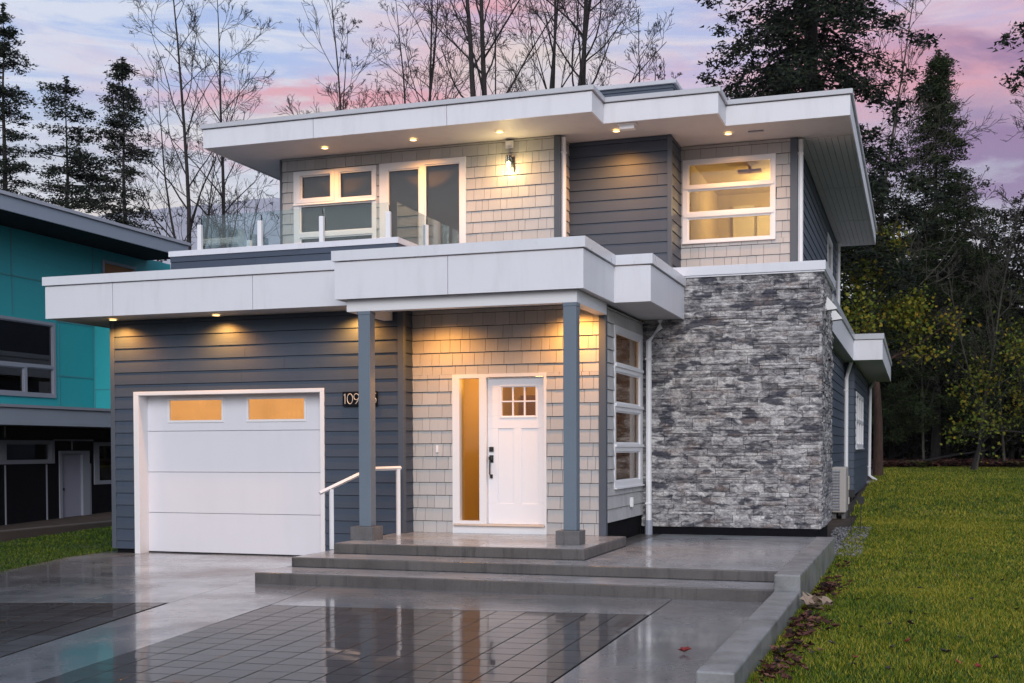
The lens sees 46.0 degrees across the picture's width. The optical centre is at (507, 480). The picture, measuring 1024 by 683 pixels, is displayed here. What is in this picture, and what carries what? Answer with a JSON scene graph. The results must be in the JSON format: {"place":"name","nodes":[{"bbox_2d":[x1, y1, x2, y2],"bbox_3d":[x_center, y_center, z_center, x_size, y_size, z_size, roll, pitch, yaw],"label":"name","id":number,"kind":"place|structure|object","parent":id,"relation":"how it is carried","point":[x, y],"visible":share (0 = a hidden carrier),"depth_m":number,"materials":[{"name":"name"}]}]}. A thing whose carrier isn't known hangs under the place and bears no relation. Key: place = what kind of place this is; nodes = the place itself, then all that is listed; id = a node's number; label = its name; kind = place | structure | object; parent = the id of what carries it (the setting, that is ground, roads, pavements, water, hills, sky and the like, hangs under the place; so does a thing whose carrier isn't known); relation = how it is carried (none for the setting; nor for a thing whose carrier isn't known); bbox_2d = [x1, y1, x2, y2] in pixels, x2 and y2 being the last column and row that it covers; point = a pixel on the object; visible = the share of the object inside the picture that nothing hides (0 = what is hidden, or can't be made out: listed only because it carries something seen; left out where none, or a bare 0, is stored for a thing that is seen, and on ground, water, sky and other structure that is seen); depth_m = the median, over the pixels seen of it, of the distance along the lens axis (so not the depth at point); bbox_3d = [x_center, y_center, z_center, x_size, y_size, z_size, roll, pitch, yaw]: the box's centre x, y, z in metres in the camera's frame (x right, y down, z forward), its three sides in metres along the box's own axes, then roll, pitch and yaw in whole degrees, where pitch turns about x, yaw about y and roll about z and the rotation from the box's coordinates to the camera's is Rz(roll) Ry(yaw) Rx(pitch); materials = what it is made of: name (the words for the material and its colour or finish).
{"place":"outdoors","nodes":[
{"label":"outdoors","id":0,"kind":"place"},
{"bbox_2d":[0,526,117,570],"bbox_3d":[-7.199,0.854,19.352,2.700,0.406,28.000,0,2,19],"label":"side lawn","id":1,"kind":"structure","parent":0,"point":[53,546],"depth_m":19.15,"materials":[{"name":"plant"}]},
{"bbox_2d":[0,602,165,657],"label":"paving","id":2,"kind":"structure","parent":0,"point":[24,625],"depth_m":11.05,"materials":[{"name":"grey concrete"}]},
{"bbox_2d":[0,550,295,603],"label":"driveway","id":3,"kind":"structure","parent":0,"point":[114,576],"depth_m":14.70,"materials":[{"name":"concrete"}]},
{"bbox_2d":[97,198,279,269],"bbox_3d":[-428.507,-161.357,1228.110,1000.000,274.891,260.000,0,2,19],"label":"hills","id":4,"kind":"structure","parent":0,"point":[271,237],"depth_m":1220.73,"materials":[{"name":"grey"}]},
{"bbox_2d":[36,605,648,682],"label":"paving","id":5,"kind":"structure","parent":0,"point":[287,644],"depth_m":9.33,"materials":[{"name":"grey concrete"}]},
{"bbox_2d":[272,586,671,615],"bbox_3d":[-0.470,1.260,12.218,4.028,0.064,1.655,0,2,19],"label":"driveway apron","id":6,"kind":"object","parent":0,"point":[338,596],"visible":0.64,"depth_m":12.22,"materials":[{"name":"concrete"}]},
{"bbox_2d":[0,449,1021,549],"bbox_3d":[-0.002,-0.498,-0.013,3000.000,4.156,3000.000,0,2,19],"label":"ground","id":7,"kind":"structure","parent":0,"point":[838,521],"depth_m":24.37,"materials":[{"name":"soil"}]},
{"bbox_2d":[0,2,51,201],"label":"fir tree","id":8,"kind":"object","parent":7,"relation":"on","point":[10,93],"visible":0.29,"depth_m":54.64,"materials":[{"name":"green plant"}]},
{"bbox_2d":[0,551,105,571],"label":"lawn edge","id":9,"kind":"object","parent":7,"relation":"on","point":[38,562],"visible":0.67,"depth_m":16.40,"materials":[{"name":"soil"}]},
{"bbox_2d":[0,520,111,541],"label":"timber edging","id":10,"kind":"object","parent":7,"relation":"on","point":[15,534],"visible":0.12,"depth_m":21.22,"materials":[{"name":"wood"}]},
{"bbox_2d":[5,75,134,209],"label":"fir tree","id":11,"kind":"object","parent":7,"relation":"on","point":[78,159],"visible":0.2,"depth_m":53.47,"materials":[{"name":"green plant"}]},
{"bbox_2d":[0,189,190,525],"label":"neighbour house","id":12,"kind":"structure","parent":7,"relation":"on","point":[55,432],"depth_m":24.90,"materials":[{"name":"teal paint"}]},
{"bbox_2d":[0,440,54,463],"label":"window","id":13,"kind":"structure","parent":12,"relation":"in","point":[11,451],"depth_m":24.48,"materials":[{"name":"black glass"}]},
{"bbox_2d":[0,315,55,397],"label":"window","id":14,"kind":"structure","parent":12,"relation":"in","point":[27,346],"depth_m":24.38,"materials":[{"name":"black glass"}]},
{"bbox_2d":[62,454,80,517],"bbox_3d":[-9.325,0.193,25.745,0.090,1.520,0.660,0,2,19],"label":"door","id":15,"kind":"structure","parent":12,"relation":"in","point":[71,463],"depth_m":25.77,"materials":[{"name":"grey metal"}]},
{"bbox_2d":[93,442,110,484],"bbox_3d":[-8.642,-0.407,27.789,0.130,0.930,2.880,0,2,19],"label":"window","id":16,"kind":"structure","parent":12,"relation":"in","point":[102,450],"depth_m":26.76,"materials":[{"name":"black glass"}]},
{"bbox_2d":[68,57,166,261],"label":"fir tree","id":17,"kind":"object","parent":7,"relation":"on","point":[122,72],"visible":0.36,"depth_m":52.46,"materials":[{"name":"green plant"}]},
{"bbox_2d":[82,0,264,249],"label":"bare tree","id":18,"kind":"object","parent":7,"relation":"on","point":[190,219],"visible":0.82,"depth_m":48.51,"materials":[{"name":"brown plant"}]},
{"bbox_2d":[133,0,282,239],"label":"bare tree","id":19,"kind":"object","parent":7,"relation":"on","point":[220,119],"visible":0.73,"depth_m":54.97,"materials":[{"name":"brown plant"}]},
{"bbox_2d":[185,193,253,240],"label":"bare tree","id":20,"kind":"object","parent":7,"relation":"on","point":[236,203],"visible":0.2,"depth_m":49.72,"materials":[{"name":"brown plant"}]},
{"bbox_2d":[268,196,279,236],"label":"bare tree","id":21,"kind":"object","parent":7,"relation":"on","point":[273,216],"visible":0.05,"depth_m":51.87,"materials":[{"name":"brown plant"}]},
{"bbox_2d":[274,0,385,114],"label":"bare tree","id":22,"kind":"object","parent":7,"relation":"on","point":[340,106],"visible":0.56,"depth_m":48.34,"materials":[{"name":"brown plant"}]},
{"bbox_2d":[356,0,532,107],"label":"bare tree","id":23,"kind":"object","parent":7,"relation":"on","point":[431,66],"visible":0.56,"depth_m":47.00,"materials":[{"name":"brown plant"}]},
{"bbox_2d":[42,79,891,555],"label":"house","id":24,"kind":"structure","parent":7,"relation":"on","point":[612,311],"depth_m":17.77,"materials":[{"name":"grey wood"}]},
{"bbox_2d":[148,393,320,555],"bbox_3d":[-3.985,-0.112,17.716,3.005,2.420,0.072,0,2,19],"label":"garage door","id":25,"kind":"structure","parent":24,"relation":"in","point":[235,474],"depth_m":17.69,"materials":[{"name":"white metal"}]},
{"bbox_2d":[197,202,448,249],"bbox_3d":[-2.882,-3.862,19.243,3.395,0.540,2.200,0,2,19],"label":"glass balustrade","id":26,"kind":"object","parent":24,"relation":"on","point":[412,227],"visible":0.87,"depth_m":18.81,"materials":[{"name":"clear glass"}]},
{"bbox_2d":[293,165,376,242],"bbox_3d":[-2.915,-4.566,20.486,1.550,1.417,0.190,0,2,19],"label":"window","id":27,"kind":"structure","parent":24,"relation":"in","point":[353,221],"depth_m":20.51,"materials":[{"name":"clear glass"}]},
{"bbox_2d":[343,391,377,405],"bbox_3d":[-2.053,-1.132,16.756,0.530,0.204,0.036,0,2,19],"label":"house number sign","id":28,"kind":"object","parent":24,"relation":"attached to","point":[350,398],"visible":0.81,"depth_m":16.78,"materials":[{"name":"metal"}]},
{"bbox_2d":[379,156,465,243],"bbox_3d":[-1.389,-4.227,19.995,1.540,2.111,0.160,0,2,19],"label":"sliding door","id":29,"kind":"structure","parent":24,"relation":"in","point":[435,189],"depth_m":19.97,"materials":[{"name":"clear glass"}]},
{"bbox_2d":[505,155,514,171],"bbox_3d":[0.032,-5.078,19.341,0.120,0.260,0.155,0,2,19],"label":"wall lamp","id":30,"kind":"object","parent":24,"relation":"attached to","point":[509,160],"visible":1,"depth_m":19.33,"materials":[{"name":"glass"}]},
{"bbox_2d":[506,140,513,148],"bbox_3d":[0.023,-5.399,19.373,0.130,0.120,0.085,0,2,19],"label":"exterior socket box","id":31,"kind":"object","parent":24,"relation":"attached to","point":[510,144],"visible":1,"depth_m":19.36,"materials":[{"name":"white plastic"}]},
{"bbox_2d":[488,377,543,524],"bbox_3d":[0.110,-0.402,16.469,0.820,2.010,0.136,0,2,19],"label":"door","id":32,"kind":"structure","parent":24,"relation":"in","point":[515,443],"depth_m":16.50,"materials":[{"name":"white paint"}]},
{"bbox_2d":[613,324,644,488],"bbox_3d":[1.708,-1.024,17.351,0.155,2.252,1.790,0,2,19],"label":"window","id":33,"kind":"structure","parent":24,"relation":"in","point":[628,345],"depth_m":17.38,"materials":[{"name":"white glass"}]},
{"bbox_2d":[682,153,775,244],"bbox_3d":[3.615,-4.586,19.725,1.510,1.379,0.130,0,2,19],"label":"window","id":34,"kind":"structure","parent":24,"relation":"in","point":[686,188],"depth_m":19.69,"materials":[{"name":"white plastic"}]},
{"bbox_2d":[827,232,832,273],"bbox_3d":[7.126,-4.925,26.812,0.100,0.900,1.600,0,2,19],"label":"window","id":35,"kind":"structure","parent":24,"relation":"in","point":[830,245],"depth_m":27.21,"materials":[{"name":"white glass"}]},
{"bbox_2d":[855,391,864,448],"bbox_3d":[8.652,-1.433,29.718,0.130,1.342,3.900,0,2,19],"label":"window","id":36,"kind":"structure","parent":24,"relation":"in","point":[859,413],"depth_m":30.00,"materials":[{"name":"white glass"}]},
{"bbox_2d":[434,0,537,99],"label":"bare tree","id":37,"kind":"object","parent":7,"relation":"on","point":[496,21],"visible":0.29,"depth_m":49.48,"materials":[{"name":"brown plant"}]},
{"bbox_2d":[413,0,606,99],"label":"bare tree","id":38,"kind":"object","parent":7,"relation":"on","point":[472,58],"visible":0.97,"depth_m":38.07,"materials":[{"name":"brown plant"}]},
{"bbox_2d":[488,0,635,91],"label":"bare tree","id":39,"kind":"object","parent":7,"relation":"on","point":[552,67],"visible":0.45,"depth_m":42.79,"materials":[{"name":"brown plant"}]},
{"bbox_2d":[514,0,674,85],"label":"bare tree","id":40,"kind":"object","parent":7,"relation":"on","point":[584,55],"visible":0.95,"depth_m":36.87,"materials":[{"name":"brown plant"}]},
{"bbox_2d":[578,0,681,85],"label":"bare tree","id":41,"kind":"object","parent":7,"relation":"on","point":[647,55],"visible":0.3,"depth_m":50.34,"materials":[{"name":"brown plant"}]},
{"bbox_2d":[696,537,834,682],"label":"retaining wall","id":42,"kind":"structure","parent":7,"relation":"on","point":[741,651],"depth_m":9.82,"materials":[{"name":"concrete"}]},
{"bbox_2d":[693,0,953,329],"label":"fir tree","id":43,"kind":"object","parent":7,"relation":"on","point":[781,27],"visible":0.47,"depth_m":35.87,"materials":[{"name":"green plant"}]},
{"bbox_2d":[831,467,849,518],"bbox_3d":[6.408,0.233,23.215,0.300,0.980,0.940,0,2,19],"label":"heat pump","id":44,"kind":"object","parent":7,"relation":"on","point":[840,488],"visible":0.82,"depth_m":22.81,"materials":[{"name":"metal"}]},
{"bbox_2d":[852,313,913,459],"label":"shrub","id":45,"kind":"object","parent":7,"relation":"on","point":[887,443],"visible":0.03,"depth_m":47.70,"materials":[{"name":"green plant"}]},
{"bbox_2d":[840,172,932,459],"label":"fir tree","id":46,"kind":"object","parent":7,"relation":"on","point":[877,218],"visible":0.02,"depth_m":51.01,"materials":[{"name":"green plant"}]},
{"bbox_2d":[849,271,965,459],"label":"shrub","id":47,"kind":"object","parent":7,"relation":"on","point":[892,451],"visible":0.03,"depth_m":47.56,"materials":[{"name":"green plant"}]},
{"bbox_2d":[840,213,981,475],"bbox_3d":[11.025,-4.220,37.377,5.130,8.326,5.158,-1,2,-25],"label":"broadleaf tree","id":48,"kind":"object","parent":7,"relation":"on","point":[905,310],"visible":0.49,"depth_m":36.70,"materials":[{"name":"green plant"}]},
{"bbox_2d":[878,216,960,458],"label":"bare tree","id":49,"kind":"object","parent":7,"relation":"on","point":[919,362],"visible":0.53,"depth_m":42.70,"materials":[{"name":"brown plant"}]},
{"bbox_2d":[871,326,971,458],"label":"shrub","id":50,"kind":"object","parent":7,"relation":"on","point":[918,452],"visible":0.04,"depth_m":47.68,"materials":[{"name":"green plant"}]},
{"bbox_2d":[840,0,1008,332],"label":"bare tree","id":51,"kind":"object","parent":7,"relation":"on","point":[925,105],"visible":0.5,"depth_m":36.95,"materials":[{"name":"brown plant"}]},
{"bbox_2d":[843,247,1022,459],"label":"deep wood","id":52,"kind":"object","parent":7,"relation":"on","point":[912,455],"depth_m":50.23,"materials":[{"name":"green plant"}]},
{"bbox_2d":[850,48,1023,459],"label":"fir tree","id":53,"kind":"object","parent":7,"relation":"on","point":[909,397],"visible":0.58,"depth_m":43.27,"materials":[{"name":"green plant"}]},
{"bbox_2d":[867,456,1023,466],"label":"wood edge litter","id":54,"kind":"object","parent":7,"relation":"on","point":[946,462],"visible":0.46,"depth_m":42.08,"materials":[{"name":"red plant"}]},
{"bbox_2d":[897,450,986,461],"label":"fallen log","id":55,"kind":"object","parent":54,"relation":"on","point":[942,457],"visible":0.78,"depth_m":42.93,"materials":[{"name":"brown wood"}]},
{"bbox_2d":[887,242,1012,458],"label":"broadleaf tree","id":56,"kind":"object","parent":7,"relation":"on","point":[947,450],"visible":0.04,"depth_m":45.56,"materials":[{"name":"green plant"}]},
{"bbox_2d":[886,173,1019,458],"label":"fir tree","id":57,"kind":"object","parent":7,"relation":"on","point":[955,447],"visible":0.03,"depth_m":48.93,"materials":[{"name":"green plant"}]},
{"bbox_2d":[927,190,1023,457],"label":"fir tree","id":58,"kind":"object","parent":7,"relation":"on","point":[1020,240],"visible":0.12,"depth_m":47.20,"materials":[{"name":"green plant"}]},
{"bbox_2d":[936,185,1023,469],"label":"bare tree","id":59,"kind":"object","parent":7,"relation":"on","point":[997,270],"visible":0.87,"depth_m":39.73,"materials":[{"name":"brown plant"}]},
{"bbox_2d":[937,332,1023,469],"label":"shrub","id":60,"kind":"object","parent":7,"relation":"on","point":[977,401],"visible":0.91,"depth_m":39.28,"materials":[{"name":"green plant"}]},
{"bbox_2d":[940,301,1023,459],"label":"shrub","id":61,"kind":"object","parent":7,"relation":"on","point":[1020,448],"visible":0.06,"depth_m":46.44,"materials":[{"name":"green plant"}]},
{"bbox_2d":[944,285,1023,468],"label":"shrub","id":62,"kind":"object","parent":7,"relation":"on","point":[1006,339],"visible":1,"depth_m":36.73,"materials":[{"name":"green plant"}]},
{"bbox_2d":[946,165,1023,466],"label":"bare tree","id":63,"kind":"object","parent":7,"relation":"on","point":[984,297],"visible":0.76,"depth_m":42.44,"materials":[{"name":"brown plant"}]},
{"bbox_2d":[958,235,1023,458],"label":"broadleaf tree","id":64,"kind":"object","parent":7,"relation":"on","point":[1012,452],"visible":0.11,"depth_m":45.72,"materials":[{"name":"green plant"}]},
{"bbox_2d":[961,296,1023,457],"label":"shrub","id":65,"kind":"object","parent":7,"relation":"on","point":[998,437],"visible":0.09,"depth_m":45.68,"materials":[{"name":"green plant"}]},
{"bbox_2d":[1000,80,1023,141],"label":"bare tree","id":66,"kind":"object","parent":7,"relation":"on","point":[1016,102],"visible":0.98,"depth_m":40.10,"materials":[{"name":"brown plant"}]},
{"bbox_2d":[0,0,1023,307],"label":"sky","id":67,"kind":"structure","parent":0,"point":[75,39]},
{"bbox_2d":[554,599,762,682],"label":"driveway side strip","id":68,"kind":"object","parent":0,"point":[646,650],"visible":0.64,"depth_m":9.45,"materials":[{"name":"concrete"}]},
{"bbox_2d":[678,646,690,651],"bbox_3d":[1.328,1.273,9.089,0.097,0.042,0.088,0,2,-11],"label":"fallen leaf","id":69,"kind":"object","parent":68,"relation":"on","point":[683,649],"visible":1,"depth_m":9.09,"materials":[{"name":"red plant"}]},
{"bbox_2d":[747,466,1023,682],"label":"lawn","id":70,"kind":"structure","parent":0,"point":[921,584],"depth_m":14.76,"materials":[{"name":"plant"}]},
{"bbox_2d":[754,560,853,682],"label":"leaf litter","id":71,"kind":"object","parent":70,"relation":"on","point":[790,633],"visible":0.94,"depth_m":9.62,"materials":[{"name":"brown plant"}]},
{"bbox_2d":[800,591,833,607],"bbox_3d":[2.887,1.126,11.361,0.331,0.160,0.298,-1,2,-22],"label":"dried leaf","id":72,"kind":"object","parent":70,"relation":"on","point":[811,599],"visible":1,"depth_m":11.33,"materials":[{"name":"beige plant"}]},
{"bbox_2d":[830,526,871,556],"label":"gravel","id":73,"kind":"structure","parent":70,"relation":"on","point":[842,532],"depth_m":18.99,"materials":[{"name":"grey gravel"}]},
{"bbox_2d":[848,490,854,533],"bbox_3d":[5.551,0.527,19.468,0.100,0.750,0.030,0,2,19],"label":"garden stake","id":74,"kind":"object","parent":70,"relation":"on","point":[851,493],"visible":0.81,"depth_m":19.46,"materials":[{"name":"black metal"}]},
{"bbox_2d":[858,496,863,530],"bbox_3d":[5.857,0.570,19.999,0.100,0.601,0.030,0,2,19],"label":"garden stake","id":75,"kind":"object","parent":70,"relation":"on","point":[861,500],"visible":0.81,"depth_m":19.99,"materials":[{"name":"black metal"}]},
{"bbox_2d":[903,461,942,467],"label":"fern","id":76,"kind":"object","parent":70,"relation":"on","point":[923,464],"visible":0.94,"depth_m":41.53,"materials":[{"name":"green plant"}]},
{"bbox_2d":[986,19,1023,94],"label":"fir tree","id":77,"kind":"object","parent":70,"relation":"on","point":[1005,39],"visible":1,"depth_m":30.06,"materials":[{"name":"green plant"}]},
{"bbox_2d":[1001,461,1023,467],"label":"fern","id":78,"kind":"object","parent":70,"relation":"on","point":[1021,464],"visible":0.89,"depth_m":40.80,"materials":[{"name":"green plant"}]},
{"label":"driveway bed","id":79,"kind":"structure","parent":0,"visible":0},
{"bbox_2d":[0,578,318,682],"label":"driveway strip","id":80,"kind":"object","parent":79,"relation":"on","point":[63,655],"visible":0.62,"depth_m":10.32,"materials":[{"name":"concrete"}]},
{"bbox_2d":[255,532,815,601],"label":"entry steps","id":81,"kind":"structure","parent":79,"relation":"on","point":[710,567],"depth_m":13.85,"materials":[{"name":"concrete"}]},
{"bbox_2d":[319,466,401,548],"bbox_3d":[-1.935,0.353,15.963,1.347,1.066,0.069,-2,2,-44],"label":"stair handrail","id":82,"kind":"object","parent":81,"relation":"on","point":[330,489],"visible":0.9,"depth_m":15.80,"materials":[{"name":"white metal"}]}
]}

